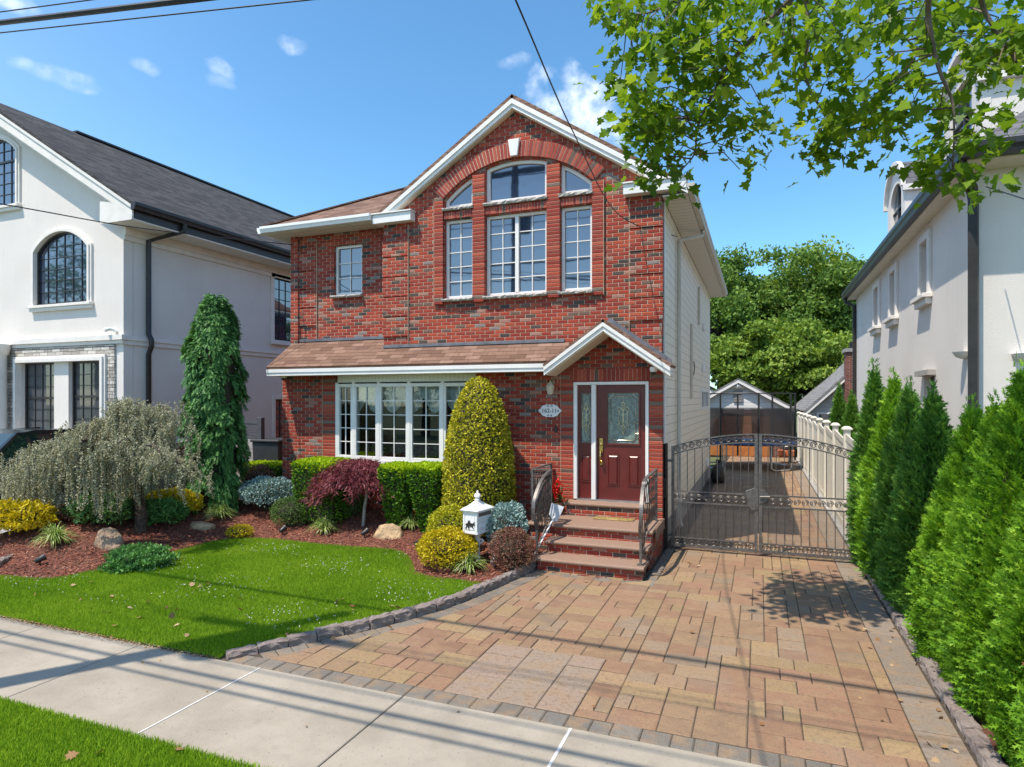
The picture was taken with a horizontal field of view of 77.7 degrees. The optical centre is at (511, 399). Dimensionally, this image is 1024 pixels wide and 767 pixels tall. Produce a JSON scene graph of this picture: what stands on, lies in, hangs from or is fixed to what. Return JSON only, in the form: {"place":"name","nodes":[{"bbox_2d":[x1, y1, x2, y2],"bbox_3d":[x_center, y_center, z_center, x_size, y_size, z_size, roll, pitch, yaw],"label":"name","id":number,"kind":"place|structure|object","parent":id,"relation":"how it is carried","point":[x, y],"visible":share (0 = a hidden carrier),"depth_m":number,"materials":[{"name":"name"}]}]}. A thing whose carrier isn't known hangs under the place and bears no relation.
{"place":"outdoors","nodes":[
{"label":"outdoors","id":0,"kind":"place"},
{"bbox_2d":[0,515,68,543],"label":"neighbour driveway","id":1,"kind":"structure","parent":0,"point":[3,531],"depth_m":11.52,"materials":[{"name":"grey concrete"}]},
{"bbox_2d":[0,427,76,499],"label":"parked car","id":2,"kind":"object","parent":1,"relation":"on","point":[13,441],"visible":0.24,"depth_m":13.00,"materials":[{"name":"paint"}]},
{"bbox_2d":[10,441,188,515],"bbox_3d":[-8.104,1.635,13.625,2.060,1.422,4.000,0,0,21],"label":"hedge","id":3,"kind":"object","parent":1,"relation":"on","point":[163,482],"visible":0.06,"depth_m":13.13,"materials":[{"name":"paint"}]},
{"bbox_2d":[0,103,293,438],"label":"white house","id":4,"kind":"structure","parent":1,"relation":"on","point":[71,288],"depth_m":16.68,"materials":[{"name":"paint"}]},
{"bbox_2d":[0,140,14,204],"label":"window","id":5,"kind":"structure","parent":4,"relation":"in","point":[7,152],"depth_m":17.21,"materials":[{"name":"glass"}]},
{"bbox_2d":[25,363,53,427],"bbox_3d":[-12.382,-0.046,16.780,1.308,1.847,0.070,0,0,21],"label":"window","id":6,"kind":"structure","parent":4,"relation":"in","point":[39,377],"depth_m":16.84,"materials":[{"name":"clear glass"}]},
{"bbox_2d":[37,232,85,304],"bbox_3d":[-11.508,-3.377,16.364,2.032,1.844,0.070,0,0,21],"label":"window","id":7,"kind":"structure","parent":4,"relation":"in","point":[61,260],"depth_m":16.41,"materials":[{"name":"glass"}]},
{"bbox_2d":[72,361,98,428],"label":"window","id":8,"kind":"structure","parent":4,"relation":"in","point":[85,374],"depth_m":16.20,"materials":[{"name":"clear glass"}]},
{"bbox_2d":[272,395,281,437],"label":"window","id":9,"kind":"structure","parent":4,"relation":"in","point":[276,399],"depth_m":20.51,"materials":[{"name":"black metal"}]},
{"bbox_2d":[271,273,290,345],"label":"window","id":10,"kind":"structure","parent":4,"relation":"in","point":[280,289],"depth_m":20.68,"materials":[{"name":"glass"}]},
{"bbox_2d":[166,417,264,481],"bbox_3d":[-7.479,1.511,15.689,3.386,2.178,0.120,0,0,21],"label":"slat fence","id":11,"kind":"object","parent":1,"relation":"on","point":[260,427],"visible":0.19,"depth_m":15.15,"materials":[{"name":"grey"}]},
{"bbox_2d":[0,0,214,25],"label":"power line","id":12,"kind":"object","parent":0,"point":[102,10],"visible":1,"depth_m":5.98,"materials":[{"name":"black metal"}]},
{"bbox_2d":[0,696,268,766],"bbox_3d":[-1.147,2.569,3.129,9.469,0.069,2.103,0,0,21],"label":"verge grass","id":13,"kind":"structure","parent":0,"point":[62,737],"depth_m":4.72,"materials":[{"name":"green plant"}]},
{"bbox_2d":[573,0,1023,213],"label":"plane tree","id":14,"kind":"object","parent":13,"relation":"on","point":[932,34],"visible":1,"depth_m":6.14,"materials":[{"name":"green plant"}]},
{"bbox_2d":[0,0,311,33],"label":"power line","id":15,"kind":"object","parent":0,"point":[160,15],"visible":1,"depth_m":5.71,"materials":[{"name":"black metal"}]},
{"bbox_2d":[0,537,481,658],"bbox_3d":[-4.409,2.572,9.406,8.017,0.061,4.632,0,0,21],"label":"lawn grass","id":16,"kind":"structure","parent":0,"point":[131,589],"depth_m":8.44,"materials":[{"name":"green plant"}]},
{"bbox_2d":[97,541,181,574],"bbox_3d":[-5.769,2.474,9.887,1.081,0.468,1.147,0,0,-19],"label":"juniper mat","id":17,"kind":"object","parent":16,"relation":"on","point":[138,556],"visible":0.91,"depth_m":9.64,"materials":[{"name":"green plant"}]},
{"bbox_2d":[34,561,958,762],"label":"fallen leaves","id":18,"kind":"object","parent":16,"relation":"on","point":[72,754],"visible":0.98,"depth_m":6.64,"materials":[{"name":"brown plant"}]},
{"bbox_2d":[0,497,546,583],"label":"mulch bed","id":19,"kind":"object","parent":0,"point":[93,535],"visible":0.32,"depth_m":11.25,"materials":[{"name":"brown wood"}]},
{"bbox_2d":[0,496,60,534],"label":"yellow mound","id":20,"kind":"object","parent":19,"relation":"on","point":[18,515],"visible":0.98,"depth_m":10.70,"materials":[{"name":"yellow plant"}]},
{"bbox_2d":[25,521,77,548],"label":"striped grass tuft","id":21,"kind":"object","parent":19,"relation":"on","point":[55,536],"visible":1,"depth_m":10.33,"materials":[{"name":"green plant"}]},
{"bbox_2d":[60,484,147,524],"bbox_3d":[-7.375,1.893,11.524,1.435,0.786,1.280,0,0,45],"label":"dark shrub","id":22,"kind":"object","parent":19,"relation":"on","point":[88,511],"visible":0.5,"depth_m":11.14,"materials":[{"name":"green plant"}]},
{"bbox_2d":[0,395,214,531],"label":"weeping cedar","id":23,"kind":"object","parent":19,"relation":"on","point":[113,446],"visible":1,"depth_m":11.15,"materials":[{"name":"grey plant"}]},
{"bbox_2d":[94,527,123,550],"bbox_3d":[-6.784,2.455,10.590,0.643,0.644,0.342,0,0,13],"label":"garden rock","id":24,"kind":"object","parent":19,"relation":"on","point":[108,538],"visible":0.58,"depth_m":10.53,"materials":[{"name":"grey stone"}]},
{"bbox_2d":[145,496,189,525],"bbox_3d":[-6.637,2.110,12.081,1.006,0.561,0.973,0,0,21],"label":"dark mound","id":25,"kind":"object","parent":19,"relation":"on","point":[158,510],"visible":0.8,"depth_m":11.87,"materials":[{"name":"green plant"}]},
{"bbox_2d":[145,487,205,511],"bbox_3d":[-6.724,2.018,12.574,1.174,0.598,1.116,0,0,21],"label":"yellow mound","id":26,"kind":"object","parent":19,"relation":"on","point":[187,495],"visible":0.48,"depth_m":12.43,"materials":[{"name":"yellow plant"}]},
{"bbox_2d":[176,293,251,514],"bbox_3d":[-6.179,0.055,13.214,1.437,4.568,1.510,0,0,21],"label":"columnar conifer","id":27,"kind":"object","parent":19,"relation":"on","point":[215,395],"visible":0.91,"depth_m":12.86,"materials":[{"name":"green plant"}]},
{"bbox_2d":[224,523,255,537],"bbox_3d":[-5.083,2.452,11.946,0.510,0.265,0.547,0,0,21],"label":"yellow sedum","id":28,"kind":"object","parent":19,"relation":"on","point":[235,529],"visible":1,"depth_m":11.85,"materials":[{"name":"yellow plant"}]},
{"bbox_2d":[238,464,275,499],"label":"barberry shrub","id":29,"kind":"object","parent":19,"relation":"on","point":[252,474],"visible":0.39,"depth_m":13.79,"materials":[{"name":"green plant"}]},
{"bbox_2d":[244,460,281,485],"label":"clipped hedge","id":30,"kind":"object","parent":19,"relation":"on","point":[276,467],"visible":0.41,"depth_m":14.27,"materials":[{"name":"green plant"}]},
{"bbox_2d":[236,475,294,510],"bbox_3d":[-5.076,1.956,13.292,1.221,0.784,1.242,0,0,21],"label":"blue spruce shrub","id":31,"kind":"object","parent":19,"relation":"on","point":[262,488],"visible":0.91,"depth_m":12.99,"materials":[{"name":"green plant"}]},
{"bbox_2d":[250,437,281,460],"bbox_3d":[-5.669,1.767,15.262,0.860,1.666,0.800,0,0,21],"label":"trash bin","id":32,"kind":"object","parent":19,"relation":"on","point":[267,449],"visible":0.24,"depth_m":14.91,"materials":[{"name":"plastic"}]},
{"bbox_2d":[269,495,307,525],"bbox_3d":[-4.361,2.211,12.515,0.827,0.641,0.822,0,0,21],"label":"boxwood ball","id":33,"kind":"object","parent":19,"relation":"on","point":[289,510],"visible":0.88,"depth_m":12.34,"materials":[{"name":"green plant"}]},
{"bbox_2d":[289,456,354,523],"bbox_3d":[-3.727,1.801,12.666,1.206,1.341,0.902,0,0,21],"label":"clipped hedge","id":34,"kind":"object","parent":19,"relation":"on","point":[304,470],"visible":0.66,"depth_m":12.39,"materials":[{"name":"green plant"}]},
{"bbox_2d":[300,457,394,525],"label":"japanese maple","id":35,"kind":"object","parent":19,"relation":"on","point":[362,472],"visible":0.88,"depth_m":11.90,"materials":[{"name":"red plant"}]},
{"bbox_2d":[373,523,402,538],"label":"garden rock","id":36,"kind":"object","parent":19,"relation":"on","point":[389,531],"visible":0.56,"depth_m":11.60,"materials":[{"name":"beige stone"}]},
{"bbox_2d":[377,460,415,528],"bbox_3d":[-2.135,1.810,12.046,0.732,1.299,0.703,0,0,21],"label":"clipped hedge","id":37,"kind":"object","parent":19,"relation":"on","point":[399,506],"visible":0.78,"depth_m":11.84,"materials":[{"name":"green plant"}]},
{"bbox_2d":[406,460,446,532],"bbox_3d":[-1.518,1.800,11.753,0.777,1.339,0.699,0,0,21],"label":"clipped hedge","id":38,"kind":"object","parent":19,"relation":"on","point":[424,478],"visible":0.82,"depth_m":11.55,"materials":[{"name":"green plant"}]},
{"bbox_2d":[414,524,479,569],"bbox_3d":[-1.004,2.264,9.748,0.970,0.674,1.015,0,0,21],"label":"yellow mound","id":39,"kind":"object","parent":19,"relation":"on","point":[445,543],"visible":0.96,"depth_m":9.55,"materials":[{"name":"yellow plant"}]},
{"bbox_2d":[426,501,473,546],"bbox_3d":[-0.990,2.111,10.372,0.856,0.906,0.868,0,0,21],"label":"yellow mound","id":40,"kind":"object","parent":19,"relation":"on","point":[451,514],"visible":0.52,"depth_m":10.22,"materials":[{"name":"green plant"}]},
{"bbox_2d":[441,550,487,574],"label":"striped grass tuft","id":41,"kind":"object","parent":19,"relation":"on","point":[468,564],"visible":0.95,"depth_m":9.44,"materials":[{"name":"green plant"}]},
{"bbox_2d":[460,490,493,561],"bbox_3d":[-0.539,1.991,9.938,0.324,1.150,0.480,0,0,31],"label":"mailbox","id":42,"kind":"object","parent":19,"relation":"on","point":[477,512],"visible":0.86,"depth_m":9.81,"materials":[{"name":"white metal"}]},
{"bbox_2d":[441,376,517,536],"bbox_3d":[-0.590,0.982,11.397,1.415,2.851,1.408,0,0,21],"label":"clipped cone","id":43,"kind":"object","parent":19,"relation":"on","point":[478,455],"visible":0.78,"depth_m":10.99,"materials":[{"name":"yellow plant"}]},
{"bbox_2d":[484,500,528,551],"bbox_3d":[-0.075,2.068,10.076,0.778,0.993,0.760,0,0,21],"label":"blue spruce shrub","id":44,"kind":"object","parent":19,"relation":"on","point":[509,518],"visible":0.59,"depth_m":9.93,"materials":[{"name":"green plant"}]},
{"bbox_2d":[488,525,537,570],"bbox_3d":[0.004,2.251,9.563,0.776,0.700,0.783,0,0,21],"label":"barberry shrub","id":45,"kind":"object","parent":19,"relation":"on","point":[511,546],"visible":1,"depth_m":9.42,"materials":[{"name":"brown plant"}]},
{"bbox_2d":[0,617,767,766],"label":"sidewalk","id":46,"kind":"structure","parent":0,"point":[262,717],"depth_m":5.24,"materials":[{"name":"concrete"}]},
{"bbox_2d":[0,615,215,659],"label":"dry litter","id":47,"kind":"object","parent":46,"relation":"on","point":[111,638],"visible":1,"depth_m":6.93,"materials":[{"name":"brown plant"}]},
{"bbox_2d":[136,668,571,766],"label":"joint sealer","id":48,"kind":"object","parent":46,"relation":"in","point":[559,748],"visible":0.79,"depth_m":5.09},
{"bbox_2d":[55,410,796,579],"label":"ground","id":49,"kind":"structure","parent":0,"point":[713,458],"depth_m":28.90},
{"bbox_2d":[257,94,727,549],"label":"brick house","id":50,"kind":"structure","parent":49,"relation":"on","point":[511,255],"depth_m":12.10,"materials":[{"name":"red brick"}]},
{"bbox_2d":[0,203,292,244],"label":"power line","id":51,"kind":"object","parent":50,"relation":"attached to","point":[138,227],"visible":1,"depth_m":11.77,"materials":[{"name":"black metal"}]},
{"bbox_2d":[329,244,362,298],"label":"window","id":52,"kind":"structure","parent":50,"relation":"in","point":[348,258],"depth_m":13.73,"materials":[{"name":"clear glass"}]},
{"bbox_2d":[335,373,476,463],"bbox_3d":[-1.917,0.375,13.457,3.250,1.830,1.777,0,0,21],"label":"bow window","id":53,"kind":"structure","parent":50,"relation":"in","point":[349,398],"depth_m":12.84,"materials":[{"name":"white glass"}]},
{"bbox_2d":[441,219,472,301],"bbox_3d":[-1.029,-2.700,12.335,0.660,1.601,0.264,0,0,21],"label":"window","id":54,"kind":"structure","parent":50,"relation":"in","point":[458,232],"depth_m":12.43,"materials":[{"name":"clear glass"}]},
{"bbox_2d":[442,179,472,211],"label":"window","id":55,"kind":"structure","parent":50,"relation":"in","point":[461,199],"depth_m":12.38,"materials":[{"name":"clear glass"}]},
{"bbox_2d":[482,210,546,299],"bbox_3d":[0.071,-2.700,11.908,1.280,1.601,0.260,0,0,21],"label":"window","id":56,"kind":"structure","parent":50,"relation":"in","point":[516,243],"depth_m":11.97,"materials":[{"name":"white glass"}]},
{"bbox_2d":[483,160,546,206],"bbox_3d":[0.076,-4.080,11.922,1.280,0.821,0.230,0,0,21],"label":"window","id":57,"kind":"structure","parent":50,"relation":"in","point":[522,180],"depth_m":11.98,"materials":[{"name":"white glass"}]},
{"bbox_2d":[557,205,592,294],"bbox_3d":[1.161,-2.700,11.482,0.640,1.601,0.261,0,0,21],"label":"window","id":58,"kind":"structure","parent":50,"relation":"in","point":[576,221],"depth_m":11.56,"materials":[{"name":"white glass"}]},
{"bbox_2d":[558,165,592,197],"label":"window","id":59,"kind":"structure","parent":50,"relation":"in","point":[574,183],"depth_m":11.57,"materials":[{"name":"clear glass"}]},
{"bbox_2d":[515,0,677,236],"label":"power line","id":60,"kind":"object","parent":50,"relation":"attached to","point":[517,4],"visible":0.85,"depth_m":6.71,"materials":[{"name":"black metal"}]},
{"bbox_2d":[573,381,648,503],"bbox_3d":[1.763,0.741,11.294,1.340,2.118,0.274,0,0,21],"label":"front door","id":61,"kind":"structure","parent":50,"relation":"in","point":[611,419],"depth_m":11.28,"materials":[{"name":"red wood"}]},
{"bbox_2d":[528,499,664,580],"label":"front steps","id":62,"kind":"structure","parent":49,"relation":"on","point":[579,540],"depth_m":9.98,"materials":[{"name":"brick"}]},
{"bbox_2d":[531,463,552,555],"bbox_3d":[0.501,1.779,10.670,0.354,1.262,1.871,0,0,4],"label":"stair railing","id":63,"kind":"object","parent":62,"relation":"on","point":[542,492],"visible":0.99,"depth_m":10.26,"materials":[{"name":"grey metal"}]},
{"bbox_2d":[637,468,657,565],"bbox_3d":[2.134,1.779,9.930,0.100,1.262,1.647,0,0,21],"label":"stair railing","id":64,"kind":"object","parent":62,"relation":"on","point":[641,530],"visible":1,"depth_m":9.70,"materials":[{"name":"grey metal"}]},
{"bbox_2d":[704,242,799,387],"bbox_3d":[13.725,-3.762,41.589,10.186,12.944,10.418,0,0,21],"label":"broadleaf tree","id":65,"kind":"object","parent":49,"relation":"on","point":[739,290],"visible":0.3,"depth_m":39.24,"materials":[{"name":"green plant"}]},
{"bbox_2d":[710,316,833,403],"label":"broadleaf tree","id":66,"kind":"object","parent":49,"relation":"on","point":[728,359],"visible":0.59,"depth_m":36.22,"materials":[{"name":"green plant"}]},
{"bbox_2d":[712,242,855,405],"bbox_3d":[17.612,-3.723,41.962,11.224,12.865,10.237,0,0,21],"label":"broadleaf tree","id":67,"kind":"object","parent":49,"relation":"on","point":[795,278],"visible":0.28,"depth_m":39.21,"materials":[{"name":"green plant"}]},
{"bbox_2d":[742,316,851,415],"bbox_3d":[17.650,-0.971,36.057,8.113,7.379,8.520,0,0,-41],"label":"broadleaf tree","id":68,"kind":"object","parent":49,"relation":"on","point":[776,368],"visible":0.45,"depth_m":34.61,"materials":[{"name":"green plant"}]},
{"bbox_2d":[742,234,866,329],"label":"broadleaf tree","id":69,"kind":"object","parent":49,"relation":"on","point":[838,257],"visible":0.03,"depth_m":40.79,"materials":[{"name":"green plant"}]},
{"bbox_2d":[793,342,851,426],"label":"back house","id":70,"kind":"structure","parent":49,"relation":"on","point":[816,401],"depth_m":25.18,"materials":[{"name":"grey"}]},
{"bbox_2d":[792,253,865,365],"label":"broadleaf tree","id":71,"kind":"object","parent":49,"relation":"on","point":[848,270],"visible":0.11,"depth_m":37.81,"materials":[{"name":"green plant"}]},
{"bbox_2d":[828,382,846,431],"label":"arborvitae","id":72,"kind":"object","parent":49,"relation":"on","point":[837,411],"visible":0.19,"depth_m":19.58,"materials":[{"name":"green plant"}]},
{"bbox_2d":[839,389,859,439],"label":"arborvitae","id":73,"kind":"object","parent":49,"relation":"on","point":[849,417],"visible":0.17,"depth_m":18.56,"materials":[{"name":"green plant"}]},
{"bbox_2d":[841,41,1023,435],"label":"white house","id":74,"kind":"structure","parent":49,"relation":"on","point":[935,282],"depth_m":10.74,"materials":[{"name":"paint"}]},
{"bbox_2d":[867,279,880,335],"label":"window","id":75,"kind":"structure","parent":74,"relation":"in","point":[874,330],"depth_m":17.08,"materials":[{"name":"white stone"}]},
{"bbox_2d":[882,262,898,328],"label":"window","id":76,"kind":"structure","parent":74,"relation":"in","point":[892,320],"depth_m":15.00,"materials":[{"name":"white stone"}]},
{"bbox_2d":[910,228,932,309],"bbox_3d":[7.949,-2.508,12.364,0.169,1.403,1.036,0,0,21],"label":"window","id":77,"kind":"structure","parent":74,"relation":"in","point":[922,300],"depth_m":12.05,"materials":[{"name":"white paint"}]},
{"bbox_2d":[0,0,1023,394],"label":"sky","id":78,"kind":"structure","parent":0,"point":[295,108],"materials":[{"name":"blue"}]},
{"bbox_2d":[203,456,980,766],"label":"driveway","id":79,"kind":"structure","parent":0,"point":[530,679],"depth_m":6.43,"materials":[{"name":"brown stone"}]},
{"bbox_2d":[226,644,257,660],"bbox_3d":[-2.760,2.630,6.500,0.300,0.194,0.149,0,0,-35],"label":"edging stone","id":80,"kind":"object","parent":79,"relation":"on","point":[246,650],"visible":0.55,"depth_m":6.47,"materials":[{"name":"grey stone"}]},
{"bbox_2d":[257,637,287,652],"bbox_3d":[-2.513,2.613,6.667,0.299,0.193,0.147,0,0,-33],"label":"edging stone","id":81,"kind":"object","parent":79,"relation":"on","point":[274,644],"visible":0.59,"depth_m":6.62,"materials":[{"name":"grey stone"}]},
{"bbox_2d":[286,631,316,646],"bbox_3d":[-2.263,2.597,6.833,0.299,0.190,0.146,0,0,-34],"label":"edging stone","id":82,"kind":"object","parent":79,"relation":"on","point":[301,638],"visible":0.66,"depth_m":6.79,"materials":[{"name":"grey stone"}]},
{"bbox_2d":[314,623,343,640],"bbox_3d":[-2.014,2.581,7.001,0.299,0.192,0.147,0,0,-34],"label":"edging stone","id":83,"kind":"object","parent":79,"relation":"on","point":[329,631],"visible":0.69,"depth_m":6.95,"materials":[{"name":"grey stone"}]},
{"bbox_2d":[342,617,369,634],"bbox_3d":[-1.766,2.582,7.171,0.300,0.190,0.147,0,0,-34],"label":"edging stone","id":84,"kind":"object","parent":79,"relation":"on","point":[357,626],"visible":0.69,"depth_m":7.12,"materials":[{"name":"grey stone"}]},
{"bbox_2d":[367,612,393,629],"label":"edging stone","id":85,"kind":"object","parent":79,"relation":"on","point":[384,619],"visible":0.62,"depth_m":7.30,"materials":[{"name":"grey stone"}]},
{"bbox_2d":[391,606,415,623],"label":"edging stone","id":86,"kind":"object","parent":79,"relation":"on","point":[404,614],"visible":0.65,"depth_m":7.51,"materials":[{"name":"grey stone"}]},
{"bbox_2d":[663,443,670,548],"bbox_3d":[2.697,1.681,11.082,0.180,1.838,0.190,0,0,21],"label":"gate post","id":87,"kind":"object","parent":79,"relation":"on","point":[665,496],"visible":0.71,"depth_m":11.09,"materials":[{"name":"black metal"}]},
{"bbox_2d":[671,434,757,552],"bbox_3d":[3.437,1.558,10.834,1.417,1.984,0.065,0,0,21],"label":"gate leaf","id":88,"kind":"object","parent":87,"relation":"attached to","point":[752,497],"visible":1,"depth_m":10.81,"materials":[{"name":"grey metal"}]},
{"bbox_2d":[710,378,793,457],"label":"garage","id":89,"kind":"structure","parent":79,"relation":"on","point":[750,392],"depth_m":29.09,"materials":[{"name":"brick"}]},
{"bbox_2d":[710,444,768,456],"bbox_3d":[10.178,1.605,29.391,3.210,1.990,0.040,0,0,21],"label":"garage door","id":90,"kind":"structure","parent":89,"relation":"in","point":[713,449],"depth_m":29.26,"materials":[{"name":"orange wood"}]},
{"bbox_2d":[710,393,797,471],"bbox_3d":[9.099,1.168,24.573,3.560,2.838,3.560,0,0,21],"label":"trampoline","id":91,"kind":"object","parent":79,"relation":"on","point":[758,421],"visible":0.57,"depth_m":23.25,"materials":[{"name":"grey metal"}]},
{"bbox_2d":[796,457,848,546],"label":"fence kerb","id":92,"kind":"structure","parent":79,"relation":"on","point":[826,507],"depth_m":15.84,"materials":[{"name":"grey concrete"}]},
{"bbox_2d":[797,412,854,533],"bbox_3d":[9.024,1.555,18.849,0.180,2.090,18.360,0,0,21],"label":"vinyl fence","id":93,"kind":"object","parent":92,"relation":"on","point":[807,428],"visible":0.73,"depth_m":15.83,"materials":[{"name":"white plastic"}]},
{"bbox_2d":[953,710,982,736],"bbox_3d":[3.605,2.611,5.034,0.147,0.192,0.299,0,0,21],"label":"edging stone","id":94,"kind":"object","parent":79,"relation":"on","point":[963,720],"visible":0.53,"depth_m":5.02,"materials":[{"name":"grey stone"}]},
{"bbox_2d":[963,728,994,755],"bbox_3d":[3.496,2.610,4.755,0.146,0.190,0.299,0,0,21],"label":"edging stone","id":95,"kind":"object","parent":79,"relation":"on","point":[976,738],"visible":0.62,"depth_m":4.74,"materials":[{"name":"grey stone"}]},
{"bbox_2d":[976,748,1008,766],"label":"edging stone","id":96,"kind":"object","parent":79,"relation":"on","point":[986,757],"visible":0.98,"depth_m":4.50,"materials":[{"name":"grey stone"}]},
{"bbox_3d":[5.448,1.740,10.058,0.160,1.720,0.080,0,0,21],"label":"gate post","id":97,"kind":"object","parent":79,"relation":"on","visible":0},
{"bbox_2d":[759,434,853,559],"bbox_3d":[4.751,1.558,10.298,1.409,1.984,0.109,0,0,21],"label":"gate leaf","id":98,"kind":"object","parent":97,"relation":"attached to","point":[764,496],"visible":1,"depth_m":10.34,"materials":[{"name":"grey metal"}]},
{"bbox_2d":[914,624,1011,765],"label":"hedge soil","id":99,"kind":"structure","parent":0,"point":[987,733],"depth_m":4.91,"materials":[{"name":"brown soil"}]},
{"bbox_2d":[843,357,884,565],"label":"arborvitae","id":100,"kind":"object","parent":99,"relation":"on","point":[872,398],"visible":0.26,"depth_m":9.88,"materials":[{"name":"green plant"}]},
{"bbox_2d":[850,366,901,575],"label":"arborvitae","id":101,"kind":"object","parent":99,"relation":"on","point":[884,419],"visible":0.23,"depth_m":9.17,"materials":[{"name":"green plant"}]},
{"bbox_2d":[859,376,921,593],"bbox_3d":[5.261,1.158,8.410,1.223,2.984,1.117,0,0,21],"label":"arborvitae","id":102,"kind":"object","parent":99,"relation":"on","point":[907,411],"visible":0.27,"depth_m":8.40,"materials":[{"name":"green plant"}]},
{"bbox_2d":[871,379,955,620],"bbox_3d":[4.924,1.198,7.500,1.212,2.920,1.218,0,0,21],"label":"arborvitae","id":103,"kind":"object","parent":99,"relation":"on","point":[925,449],"visible":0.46,"depth_m":7.42,"materials":[{"name":"green plant"}]},
{"bbox_2d":[902,393,984,662],"bbox_3d":[4.449,1.287,6.174,1.167,2.727,1.125,0,0,21],"label":"arborvitae","id":104,"kind":"object","parent":99,"relation":"on","point":[940,500],"visible":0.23,"depth_m":6.19,"materials":[{"name":"green plant"}]},
{"bbox_2d":[916,387,1004,684],"bbox_3d":[4.279,1.266,5.637,1.181,2.770,1.125,0,0,21],"label":"arborvitae","id":105,"kind":"object","parent":99,"relation":"on","point":[935,567],"visible":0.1,"depth_m":5.70,"materials":[{"name":"green plant"}]},
{"bbox_2d":[933,352,1023,725],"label":"arborvitae","id":106,"kind":"object","parent":99,"relation":"on","point":[986,515],"visible":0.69,"depth_m":5.07,"materials":[{"name":"green plant"}]},
{"bbox_2d":[964,478,1023,766],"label":"arborvitae","id":107,"kind":"object","parent":99,"relation":"on","point":[1003,667],"visible":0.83,"depth_m":4.40,"materials":[{"name":"green plant"}]},
{"bbox_2d":[1003,679,1023,766],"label":"arborvitae","id":108,"kind":"object","parent":99,"relation":"on","point":[1019,710],"visible":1,"depth_m":3.93,"materials":[{"name":"green plant"}]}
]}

